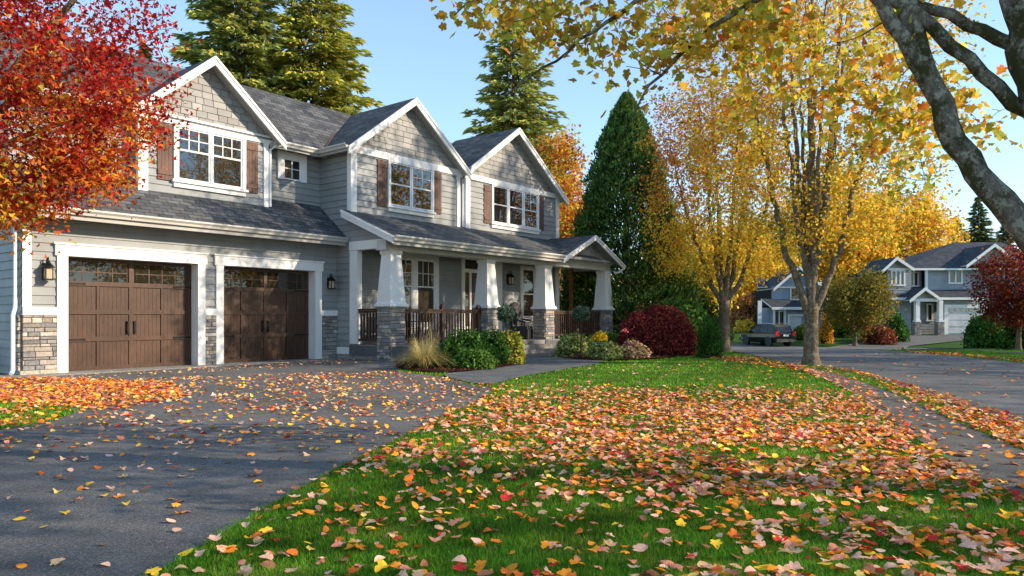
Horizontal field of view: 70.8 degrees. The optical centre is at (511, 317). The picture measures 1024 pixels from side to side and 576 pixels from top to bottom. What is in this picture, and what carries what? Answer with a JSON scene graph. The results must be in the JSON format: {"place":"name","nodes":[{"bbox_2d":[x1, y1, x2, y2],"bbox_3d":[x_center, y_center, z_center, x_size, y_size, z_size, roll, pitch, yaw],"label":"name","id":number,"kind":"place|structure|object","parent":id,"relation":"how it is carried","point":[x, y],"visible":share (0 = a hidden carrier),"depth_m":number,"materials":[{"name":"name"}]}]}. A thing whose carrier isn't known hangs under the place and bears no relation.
{"place":"outdoors","nodes":[
{"label":"outdoors","id":0,"kind":"place"},
{"bbox_2d":[0,359,490,575],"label":"driveway","id":1,"kind":"structure","parent":0,"point":[140,537],"depth_m":6.11,"materials":[{"name":"asphalt"}]},
{"bbox_2d":[50,557,65,565],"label":"fallen leaf","id":2,"kind":"object","parent":1,"relation":"on","point":[55,561],"visible":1,"depth_m":3.49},
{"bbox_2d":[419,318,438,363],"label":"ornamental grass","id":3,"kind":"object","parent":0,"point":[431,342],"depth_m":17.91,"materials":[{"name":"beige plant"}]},
{"bbox_2d":[0,325,1023,575],"bbox_3d":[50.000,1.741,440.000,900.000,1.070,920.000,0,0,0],"label":"ground","id":4,"kind":"structure","parent":0,"point":[838,341],"depth_m":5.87,"materials":[{"name":"plant"}]},
{"bbox_2d":[0,0,202,257],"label":"red maple","id":5,"kind":"object","parent":4,"relation":"on","point":[71,168],"visible":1,"depth_m":9.57,"materials":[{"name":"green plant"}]},
{"bbox_2d":[136,40,153,59],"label":"fir tree","id":6,"kind":"object","parent":4,"relation":"on","point":[145,50],"visible":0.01,"depth_m":41.89,"materials":[{"name":"green plant"}]},
{"bbox_2d":[145,566,161,575],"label":"fallen leaf","id":7,"kind":"object","parent":4,"relation":"on","point":[155,570],"visible":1,"depth_m":3.33,"materials":[{"name":"plant"}]},
{"bbox_2d":[0,358,348,377],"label":"garage apron","id":8,"kind":"object","parent":4,"relation":"on","point":[149,368],"visible":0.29,"depth_m":16.70,"materials":[{"name":"concrete"}]},
{"bbox_2d":[166,0,306,96],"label":"fir tree","id":9,"kind":"object","parent":4,"relation":"on","point":[232,42],"visible":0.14,"depth_m":38.85,"materials":[{"name":"green plant"}]},
{"bbox_2d":[240,564,251,574],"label":"fallen leaf","id":10,"kind":"object","parent":4,"relation":"on","point":[247,568],"visible":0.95,"depth_m":3.33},
{"bbox_2d":[259,552,273,560],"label":"fallen leaf","id":11,"kind":"object","parent":4,"relation":"on","point":[267,555],"visible":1,"depth_m":3.52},
{"bbox_2d":[260,560,275,568],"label":"fallen leaf","id":12,"kind":"object","parent":4,"relation":"on","point":[265,563],"visible":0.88,"depth_m":3.43,"materials":[{"name":"plant"}]},
{"bbox_2d":[0,18,625,375],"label":"house","id":13,"kind":"structure","parent":4,"relation":"on","point":[261,225],"depth_m":19.84,"materials":[{"name":"paint"}]},
{"bbox_2d":[68,257,191,370],"bbox_3d":[-8.908,-0.065,16.829,0.115,2.530,2.940,0,0,38],"label":"garage door","id":14,"kind":"structure","parent":13,"relation":"in","point":[122,314],"depth_m":16.77,"materials":[{"name":"brown wood"}]},
{"bbox_2d":[171,121,248,196],"bbox_3d":[-7.727,-4.030,18.504,0.130,1.600,2.050,0,0,38],"label":"window","id":15,"kind":"structure","parent":13,"relation":"in","point":[217,158],"depth_m":18.47,"materials":[{"name":"white glass"}]},
{"bbox_2d":[224,267,308,362],"bbox_3d":[-6.721,-0.065,19.595,0.115,2.530,2.830,0,0,38],"label":"garage door","id":16,"kind":"structure","parent":13,"relation":"in","point":[266,311],"depth_m":19.59,"materials":[{"name":"brown wood"}]},
{"bbox_2d":[277,150,306,182],"bbox_3d":[-6.365,-4.355,20.824,0.087,0.810,0.960,0,0,38],"label":"window","id":17,"kind":"structure","parent":13,"relation":"in","point":[290,166],"depth_m":20.82,"materials":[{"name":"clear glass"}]},
{"bbox_2d":[387,158,435,217],"bbox_3d":[-3.136,-4.015,22.535,0.130,1.590,2.050,0,0,38],"label":"window","id":18,"kind":"structure","parent":13,"relation":"in","point":[410,188],"depth_m":22.49,"materials":[{"name":"white glass"}]},
{"bbox_2d":[401,253,439,329],"bbox_3d":[-3.052,-0.795,22.638,0.130,2.390,2.220,0,0,38],"label":"window","id":19,"kind":"structure","parent":13,"relation":"in","point":[420,272],"depth_m":22.88,"materials":[{"name":"clear glass"}]},
{"bbox_2d":[472,273,476,330],"bbox_3d":[-1.125,-0.395,25.112,0.085,2.270,0.930,0,0,38],"label":"front door","id":20,"kind":"structure","parent":13,"relation":"in","point":[474,275],"depth_m":24.83,"materials":[{"name":"brown wood"}]},
{"bbox_2d":[491,182,540,234],"bbox_3d":[0.159,-4.000,26.697,0.130,1.600,2.930,0,0,38],"label":"window","id":21,"kind":"structure","parent":13,"relation":"in","point":[512,208],"depth_m":26.66,"materials":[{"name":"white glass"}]},
{"bbox_2d":[511,302,532,338],"bbox_3d":[0.390,0.103,26.436,0.688,1.355,0.808,0,0,33],"label":"porch chair","id":22,"kind":"object","parent":13,"relation":"on","point":[517,321],"visible":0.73,"depth_m":26.34,"materials":[{"name":"wicker"}]},
{"bbox_2d":[520,266,535,321],"bbox_3d":[0.633,-0.880,27.297,0.130,2.120,1.060,0,0,38],"label":"window","id":23,"kind":"structure","parent":13,"relation":"in","point":[527,277],"depth_m":27.23,"materials":[{"name":"clear glass"}]},
{"bbox_2d":[247,0,385,114],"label":"fir tree","id":24,"kind":"object","parent":4,"relation":"on","point":[330,45],"visible":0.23,"depth_m":40.04,"materials":[{"name":"green plant"}]},
{"bbox_2d":[374,558,391,572],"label":"fallen leaf","id":25,"kind":"object","parent":4,"relation":"on","point":[382,564],"visible":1,"depth_m":3.36,"materials":[{"name":"plant"}]},
{"bbox_2d":[452,562,466,571],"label":"fallen leaf","id":26,"kind":"object","parent":4,"relation":"on","point":[460,566],"visible":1,"depth_m":3.35,"materials":[{"name":"plant"}]},
{"bbox_2d":[452,554,469,562],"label":"fallen leaf","id":27,"kind":"object","parent":4,"relation":"on","point":[461,558],"visible":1,"depth_m":3.46,"materials":[{"name":"plant"}]},
{"bbox_2d":[497,493,512,500],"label":"fallen leaf","id":28,"kind":"object","parent":4,"relation":"on","point":[506,497],"visible":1,"depth_m":4.67,"materials":[{"name":"plant"}]},
{"bbox_2d":[499,567,517,575],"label":"fallen leaf","id":29,"kind":"object","parent":4,"relation":"on","point":[503,570],"visible":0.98,"depth_m":3.30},
{"bbox_2d":[0,350,1023,575],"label":"fallen leaves","id":30,"kind":"object","parent":4,"relation":"on","point":[58,386],"depth_m":6.93,"materials":[{"name":"plant"}]},
{"bbox_2d":[444,352,602,383],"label":"walkway","id":31,"kind":"structure","parent":4,"relation":"on","point":[536,363],"depth_m":16.43,"materials":[{"name":"concrete"}]},
{"bbox_2d":[395,354,674,371],"bbox_3d":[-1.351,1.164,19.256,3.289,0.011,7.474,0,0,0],"label":"mulch bed","id":32,"kind":"object","parent":4,"relation":"on","point":[435,370],"visible":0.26,"depth_m":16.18,"materials":[{"name":"wood"}]},
{"bbox_2d":[384,336,457,368],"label":"ornamental grass","id":33,"kind":"object","parent":32,"relation":"on","point":[424,357],"depth_m":16.49,"materials":[{"name":"beige plant"}]},
{"bbox_2d":[433,326,492,366],"bbox_3d":[-1.196,0.709,17.363,1.328,1.014,1.316,0,0,-45],"label":"green shrub","id":34,"kind":"object","parent":32,"relation":"on","point":[473,340],"visible":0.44,"depth_m":17.15,"materials":[{"name":"plant"}]},
{"bbox_2d":[442,347,498,369],"bbox_3d":[-0.895,0.940,16.679,1.210,0.536,1.037,0,0,15],"label":"green shrub","id":35,"kind":"object","parent":32,"relation":"on","point":[471,358],"visible":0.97,"depth_m":16.40,"materials":[{"name":"plant"}]},
{"bbox_2d":[477,324,511,364],"bbox_3d":[-0.534,0.688,18.291,1.273,1.051,1.476,0,0,-43],"label":"green shrub","id":36,"kind":"object","parent":32,"relation":"on","point":[498,351],"visible":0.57,"depth_m":17.97,"materials":[{"name":"plant"}]},
{"bbox_2d":[496,303,514,362],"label":"topiary","id":37,"kind":"object","parent":32,"relation":"on","point":[505,313],"visible":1,"depth_m":17.90,"materials":[{"name":"green plant"}]},
{"bbox_2d":[497,326,526,364],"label":"golden shrub","id":38,"kind":"object","parent":32,"relation":"on","point":[517,349],"visible":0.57,"depth_m":18.27,"materials":[{"name":"plant"}]},
{"bbox_2d":[461,10,615,303],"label":"fir tree","id":39,"kind":"object","parent":4,"relation":"on","point":[521,112],"visible":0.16,"depth_m":45.13,"materials":[{"name":"green plant"}]},
{"bbox_2d":[532,119,592,294],"bbox_3d":[2.525,-4.621,40.039,5.319,12.446,5.343,0,0,0],"label":"orange tree","id":40,"kind":"object","parent":4,"relation":"on","point":[567,182],"visible":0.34,"depth_m":39.14,"materials":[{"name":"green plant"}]},
{"bbox_2d":[561,355,675,359],"bbox_3d":[3.418,1.207,24.230,4.114,0.094,8.714,0,0,0],"label":"mulch bed","id":41,"kind":"object","parent":4,"relation":"on","point":[578,357],"visible":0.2,"depth_m":20.91,"materials":[{"name":"soil"}]},
{"bbox_2d":[550,329,594,356],"bbox_3d":[1.857,0.772,21.758,1.465,0.897,1.258,0,0,0],"label":"variegated shrub","id":42,"kind":"object","parent":41,"relation":"on","point":[567,345],"visible":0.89,"depth_m":21.44,"materials":[{"name":"plant"}]},
{"bbox_2d":[571,304,590,355],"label":"topiary","id":43,"kind":"object","parent":41,"relation":"on","point":[580,313],"visible":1,"depth_m":21.00,"materials":[{"name":"green plant"}]},
{"bbox_2d":[589,331,607,340],"bbox_3d":[2.518,0.536,20.761,0.456,0.328,0.482,0,0,45],"label":"yellow flower ball","id":44,"kind":"object","parent":41,"relation":"on","point":[600,336],"visible":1,"depth_m":20.69,"materials":[{"name":"plant"}]},
{"bbox_2d":[586,330,618,347],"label":"green shrub","id":45,"kind":"object","parent":41,"relation":"on","point":[610,337],"visible":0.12,"depth_m":24.12,"materials":[{"name":"plant"}]},
{"bbox_2d":[585,341,623,359],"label":"variegated shrub","id":46,"kind":"object","parent":41,"relation":"on","point":[603,350],"visible":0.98,"depth_m":20.22,"materials":[{"name":"plant"}]},
{"bbox_2d":[618,339,652,359],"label":"pink heather","id":47,"kind":"object","parent":41,"relation":"on","point":[636,350],"visible":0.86,"depth_m":20.58,"materials":[{"name":"plant"}]},
{"bbox_2d":[614,300,698,355],"bbox_3d":[4.738,0.305,23.195,2.920,1.866,2.687,0,0,0],"label":"red dome shrub","id":48,"kind":"object","parent":41,"relation":"on","point":[663,331],"visible":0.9,"depth_m":22.55,"materials":[{"name":"plant"}]},
{"bbox_2d":[559,91,703,336],"bbox_3d":[5.054,-4.135,31.600,7.096,11.629,6.922,0,0,0],"label":"thuja","id":49,"kind":"object","parent":4,"relation":"on","point":[613,176],"visible":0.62,"depth_m":30.14,"materials":[{"name":"green plant"}]},
{"bbox_2d":[632,542,647,551],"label":"fallen leaf","id":50,"kind":"object","parent":4,"relation":"on","point":[640,548],"visible":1,"depth_m":3.62,"materials":[{"name":"plant"}]},
{"bbox_2d":[617,210,744,314],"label":"golden tree","id":51,"kind":"object","parent":4,"relation":"on","point":[716,283],"visible":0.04,"depth_m":63.85,"materials":[{"name":"yellow plant"}]},
{"bbox_2d":[655,295,716,352],"bbox_3d":[6.331,0.262,26.459,2.545,2.204,2.096,0,0,23],"label":"rhododendron","id":52,"kind":"object","parent":4,"relation":"on","point":[695,314],"visible":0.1,"depth_m":26.07,"materials":[{"name":"plant"}]},
{"bbox_2d":[662,272,734,345],"bbox_3d":[7.543,-0.326,30.518,3.653,3.659,3.048,0,0,0],"label":"rhododendron","id":53,"kind":"object","parent":4,"relation":"on","point":[712,307],"visible":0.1,"depth_m":30.22,"materials":[{"name":"plant"}]},
{"bbox_2d":[697,561,710,566],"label":"fallen leaf","id":54,"kind":"object","parent":4,"relation":"on","point":[702,563],"visible":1,"depth_m":3.37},
{"bbox_2d":[695,313,724,356],"bbox_3d":[6.107,0.501,22.144,0.942,1.419,0.886,0,0,41],"label":"clipped shrub","id":55,"kind":"object","parent":4,"relation":"on","point":[709,343],"visible":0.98,"depth_m":21.95,"materials":[{"name":"plant"}]},
{"bbox_2d":[708,563,722,573],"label":"fallen leaf","id":56,"kind":"object","parent":4,"relation":"on","point":[717,568],"visible":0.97,"depth_m":3.31,"materials":[{"name":"plant"}]},
{"bbox_2d":[710,538,721,548],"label":"fallen leaf","id":57,"kind":"object","parent":4,"relation":"on","point":[715,543],"visible":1,"depth_m":3.71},
{"bbox_2d":[429,0,1023,252],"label":"maple","id":58,"kind":"object","parent":4,"relation":"on","point":[912,27],"visible":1,"depth_m":5.89,"materials":[{"name":"yellow plant"}]},
{"bbox_2d":[631,72,822,351],"bbox_3d":[8.246,-3.998,28.097,6.896,11.471,6.744,0,0,37],"label":"street maple","id":59,"kind":"object","parent":4,"relation":"on","point":[725,294],"visible":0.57,"depth_m":27.75,"materials":[{"name":"yellow plant"}]},
{"bbox_2d":[728,528,741,538],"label":"fallen leaf","id":60,"kind":"object","parent":4,"relation":"on","point":[733,532],"visible":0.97,"depth_m":3.88,"materials":[{"name":"plant"}]},
{"bbox_2d":[729,290,755,330],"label":"rust shrub","id":61,"kind":"object","parent":4,"relation":"on","point":[744,311],"visible":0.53,"depth_m":81.24,"materials":[{"name":"plant"}]},
{"bbox_2d":[733,318,755,331],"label":"yellow shrub","id":62,"kind":"object","parent":4,"relation":"on","point":[747,324],"visible":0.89,"depth_m":77.55,"materials":[{"name":"plant"}]},
{"bbox_2d":[741,546,754,553],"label":"fallen leaf","id":63,"kind":"object","parent":4,"relation":"on","point":[746,549],"visible":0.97,"depth_m":3.62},
{"bbox_2d":[705,218,801,314],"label":"golden tree","id":64,"kind":"object","parent":4,"relation":"on","point":[750,287],"visible":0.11,"depth_m":84.81,"materials":[{"name":"yellow plant"}]},
{"bbox_2d":[751,538,765,546],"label":"fallen leaf","id":65,"kind":"object","parent":4,"relation":"on","point":[760,541],"visible":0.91,"depth_m":3.75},
{"bbox_2d":[784,536,795,549],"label":"fallen leaf","id":66,"kind":"object","parent":4,"relation":"on","point":[788,543],"visible":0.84,"depth_m":3.69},
{"bbox_2d":[752,266,832,331],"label":"neighbour house","id":67,"kind":"structure","parent":4,"relation":"on","point":[774,304],"depth_m":74.71,"materials":[{"name":"blue wood"}]},
{"bbox_2d":[778,311,783,322],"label":"window","id":68,"kind":"structure","parent":67,"relation":"in","point":[781,313],"depth_m":73.92,"materials":[{"name":"clear glass"}]},
{"bbox_2d":[790,316,800,330],"bbox_3d":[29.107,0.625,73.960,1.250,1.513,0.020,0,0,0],"label":"garage door","id":69,"kind":"structure","parent":67,"relation":"in","point":[795,321],"depth_m":73.95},
{"bbox_2d":[790,288,804,299],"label":"window","id":70,"kind":"structure","parent":67,"relation":"in","point":[793,292],"depth_m":75.10,"materials":[{"name":"clear glass"}]},
{"bbox_2d":[784,561,804,569],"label":"fallen leaf","id":71,"kind":"object","parent":4,"relation":"on","point":[795,565],"visible":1,"depth_m":3.36,"materials":[{"name":"plant"}]},
{"bbox_2d":[793,322,804,340],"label":"hedge shrub","id":72,"kind":"object","parent":4,"relation":"on","point":[798,330],"visible":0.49,"depth_m":61.62,"materials":[{"name":"plant"}]},
{"bbox_2d":[632,0,994,365],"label":"street maple","id":73,"kind":"object","parent":4,"relation":"on","point":[809,233],"visible":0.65,"depth_m":18.04,"materials":[{"name":"yellow plant"}]},
{"bbox_2d":[818,312,833,343],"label":"orange shrub","id":74,"kind":"object","parent":4,"relation":"on","point":[824,337],"visible":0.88,"depth_m":59.60,"materials":[{"name":"plant"}]},
{"bbox_2d":[830,554,844,559],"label":"fallen leaf","id":75,"kind":"object","parent":4,"relation":"on","point":[840,556],"visible":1,"depth_m":3.50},
{"bbox_2d":[780,158,911,300],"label":"golden tree","id":76,"kind":"object","parent":4,"relation":"on","point":[850,260],"visible":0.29,"depth_m":89.48,"materials":[{"name":"yellow plant"}]},
{"bbox_2d":[831,316,862,337],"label":"hedge shrub","id":77,"kind":"object","parent":4,"relation":"on","point":[839,332],"visible":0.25,"depth_m":63.27,"materials":[{"name":"plant"}]},
{"bbox_2d":[817,265,905,345],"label":"olive tree","id":78,"kind":"object","parent":4,"relation":"on","point":[849,306],"visible":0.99,"depth_m":56.21,"materials":[{"name":"green plant"}]},
{"bbox_2d":[860,321,871,342],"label":"orange shrub","id":79,"kind":"object","parent":4,"relation":"on","point":[863,336],"visible":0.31,"depth_m":60.33,"materials":[{"name":"plant"}]},
{"bbox_2d":[861,566,878,573],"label":"fallen leaf","id":80,"kind":"object","parent":4,"relation":"on","point":[870,568],"visible":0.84,"depth_m":3.34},
{"bbox_2d":[863,323,897,344],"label":"red ground shrub","id":81,"kind":"object","parent":4,"relation":"on","point":[881,337],"visible":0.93,"depth_m":58.49,"materials":[{"name":"plant"}]},
{"bbox_2d":[884,562,900,568],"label":"fallen leaf","id":82,"kind":"object","parent":4,"relation":"on","point":[889,564],"visible":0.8,"depth_m":3.40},
{"bbox_2d":[885,302,910,341],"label":"hedge shrub","id":83,"kind":"object","parent":4,"relation":"on","point":[898,326],"visible":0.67,"depth_m":60.52,"materials":[{"name":"plant"}]},
{"bbox_2d":[894,538,912,544],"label":"fallen leaf","id":84,"kind":"object","parent":4,"relation":"on","point":[902,540],"visible":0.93,"depth_m":3.77,"materials":[{"name":"plant"}]},
{"bbox_2d":[846,179,977,271],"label":"golden tree","id":85,"kind":"object","parent":4,"relation":"on","point":[912,245],"visible":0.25,"depth_m":93.06,"materials":[{"name":"yellow plant"}]},
{"bbox_2d":[925,533,938,540],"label":"fallen leaf","id":86,"kind":"object","parent":4,"relation":"on","point":[930,537],"visible":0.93,"depth_m":3.82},
{"bbox_2d":[847,241,1023,334],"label":"neighbour house","id":87,"kind":"structure","parent":4,"relation":"on","point":[932,297],"depth_m":67.02,"materials":[{"name":"paint"}]},
{"bbox_2d":[890,270,905,285],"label":"window","id":88,"kind":"structure","parent":87,"relation":"in","point":[899,276],"depth_m":66.73,"materials":[{"name":"clear glass"}]},
{"bbox_2d":[911,272,919,286],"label":"window","id":89,"kind":"structure","parent":87,"relation":"in","point":[914,275],"depth_m":68.29,"materials":[{"name":"clear glass"}]},
{"bbox_2d":[926,304,933,320],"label":"window","id":90,"kind":"structure","parent":87,"relation":"in","point":[929,307],"depth_m":67.55,"materials":[{"name":"clear glass"}]},
{"bbox_2d":[948,270,962,283],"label":"window","id":91,"kind":"structure","parent":87,"relation":"in","point":[954,276],"depth_m":67.55,"materials":[{"name":"clear glass"}]},
{"bbox_2d":[948,308,983,333],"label":"garage door","id":92,"kind":"structure","parent":87,"relation":"in","point":[957,317],"depth_m":66.27,"materials":[{"name":"white metal"}]},
{"bbox_2d":[937,565,955,573],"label":"fallen leaf","id":93,"kind":"object","parent":4,"relation":"on","point":[947,569],"visible":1,"depth_m":3.33,"materials":[{"name":"plant"}]},
{"bbox_2d":[944,217,965,243],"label":"tree","id":94,"kind":"object","parent":4,"relation":"on","point":[964,229],"visible":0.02,"depth_m":134.50,"materials":[{"name":"yellow plant"}]},
{"bbox_2d":[958,538,980,548],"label":"fallen leaf","id":95,"kind":"object","parent":4,"relation":"on","point":[968,543],"visible":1,"depth_m":3.67,"materials":[{"name":"plant"}]},
{"bbox_2d":[961,197,998,241],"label":"fir tree","id":96,"kind":"object","parent":4,"relation":"on","point":[980,234],"visible":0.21,"depth_m":124.32,"materials":[{"name":"green plant"}]},
{"bbox_2d":[960,310,1008,348],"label":"hedge shrub","id":97,"kind":"object","parent":4,"relation":"on","point":[980,336],"visible":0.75,"depth_m":51.35,"materials":[{"name":"plant"}]},
{"bbox_2d":[959,236,1023,349],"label":"burgundy tree","id":98,"kind":"object","parent":4,"relation":"on","point":[1009,315],"visible":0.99,"depth_m":43.83,"materials":[{"name":"red plant"}]},
{"bbox_2d":[985,562,1002,570],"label":"fallen leaf","id":99,"kind":"object","parent":4,"relation":"on","point":[993,566],"visible":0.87,"depth_m":3.38,"materials":[{"name":"plant"}]},
{"bbox_2d":[989,557,1009,566],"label":"fallen leaf","id":100,"kind":"object","parent":4,"relation":"on","point":[997,561],"visible":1,"depth_m":3.42,"materials":[{"name":"plant"}]},
{"bbox_2d":[995,528,1007,536],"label":"fallen leaf","id":101,"kind":"object","parent":4,"relation":"on","point":[1003,531],"visible":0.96,"depth_m":3.93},
{"bbox_2d":[995,225,1014,245],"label":"fir tree","id":102,"kind":"object","parent":4,"relation":"on","point":[1005,238],"visible":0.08,"depth_m":129.59,"materials":[{"name":"green plant"}]},
{"bbox_2d":[1003,553,1015,560],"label":"fallen leaf","id":103,"kind":"object","parent":4,"relation":"on","point":[1006,557],"visible":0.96,"depth_m":3.48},
{"bbox_2d":[995,325,1023,349],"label":"hedge shrub","id":104,"kind":"object","parent":4,"relation":"on","point":[1008,341],"visible":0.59,"depth_m":46.78,"materials":[{"name":"plant"}]},
{"bbox_2d":[0,0,1023,301],"label":"sky","id":105,"kind":"structure","parent":0,"point":[411,58],"materials":[{"name":"blue"}]},
{"bbox_2d":[730,343,1023,423],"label":"road","id":106,"kind":"structure","parent":0,"point":[951,382],"depth_m":16.60,"materials":[{"name":"asphalt"}]},
{"bbox_2d":[739,323,795,346],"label":"parked suv","id":107,"kind":"object","parent":106,"relation":"on","point":[768,334],"visible":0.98,"depth_m":56.04,"materials":[{"name":"grey metal"}]},
{"bbox_2d":[827,335,968,350],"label":"neighbour driveway","id":108,"kind":"structure","parent":0,"point":[923,339],"depth_m":59.36,"materials":[{"name":"concrete"}]},
{"bbox_2d":[794,366,1023,499],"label":"sidewalk","id":109,"kind":"structure","parent":0,"point":[1002,467],"depth_m":7.02,"materials":[{"name":"concrete"}]},
{"bbox_2d":[891,347,1023,353],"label":"sidewalk","id":110,"kind":"structure","parent":0,"point":[955,349],"depth_m":42.33,"materials":[{"name":"concrete"}]},
{"label":"fallen leaf","id":111,"kind":"object","parent":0,"visible":0},
{"bbox_2d":[973,535,990,545],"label":"fallen leaf","id":112,"kind":"object","parent":111,"relation":"on","point":[985,540],"visible":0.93,"depth_m":3.75,"materials":[{"name":"plant"}]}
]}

